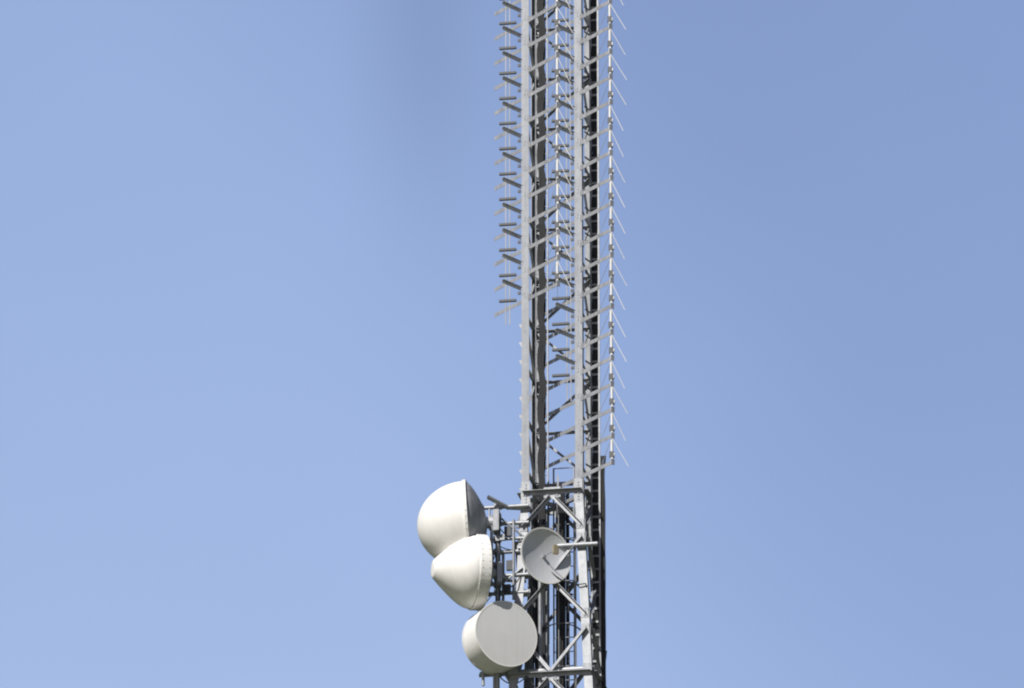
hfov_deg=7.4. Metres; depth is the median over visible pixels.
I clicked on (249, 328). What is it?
sky
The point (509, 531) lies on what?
dish mount frame
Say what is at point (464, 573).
dish radome
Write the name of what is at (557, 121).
fm dipole array
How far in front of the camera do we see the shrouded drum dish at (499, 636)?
156.75 m
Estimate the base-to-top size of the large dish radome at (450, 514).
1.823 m
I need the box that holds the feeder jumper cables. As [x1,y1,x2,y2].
[489,518,597,687]
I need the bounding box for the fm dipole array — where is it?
[494,0,627,487]
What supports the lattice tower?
on the foundation pad
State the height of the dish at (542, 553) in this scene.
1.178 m
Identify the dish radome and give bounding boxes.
[417,479,498,557]
[431,534,501,610]
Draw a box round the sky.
[0,0,1023,687]
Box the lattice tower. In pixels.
[505,0,606,687]
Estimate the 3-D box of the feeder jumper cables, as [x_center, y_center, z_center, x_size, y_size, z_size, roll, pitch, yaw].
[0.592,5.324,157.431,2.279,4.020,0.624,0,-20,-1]
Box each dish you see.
[462,601,536,674]
[521,527,570,583]
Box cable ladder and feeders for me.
[532,0,605,687]
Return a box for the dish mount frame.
[479,495,597,687]
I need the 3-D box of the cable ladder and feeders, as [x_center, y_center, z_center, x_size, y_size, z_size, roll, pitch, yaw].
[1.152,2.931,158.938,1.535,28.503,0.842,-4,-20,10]

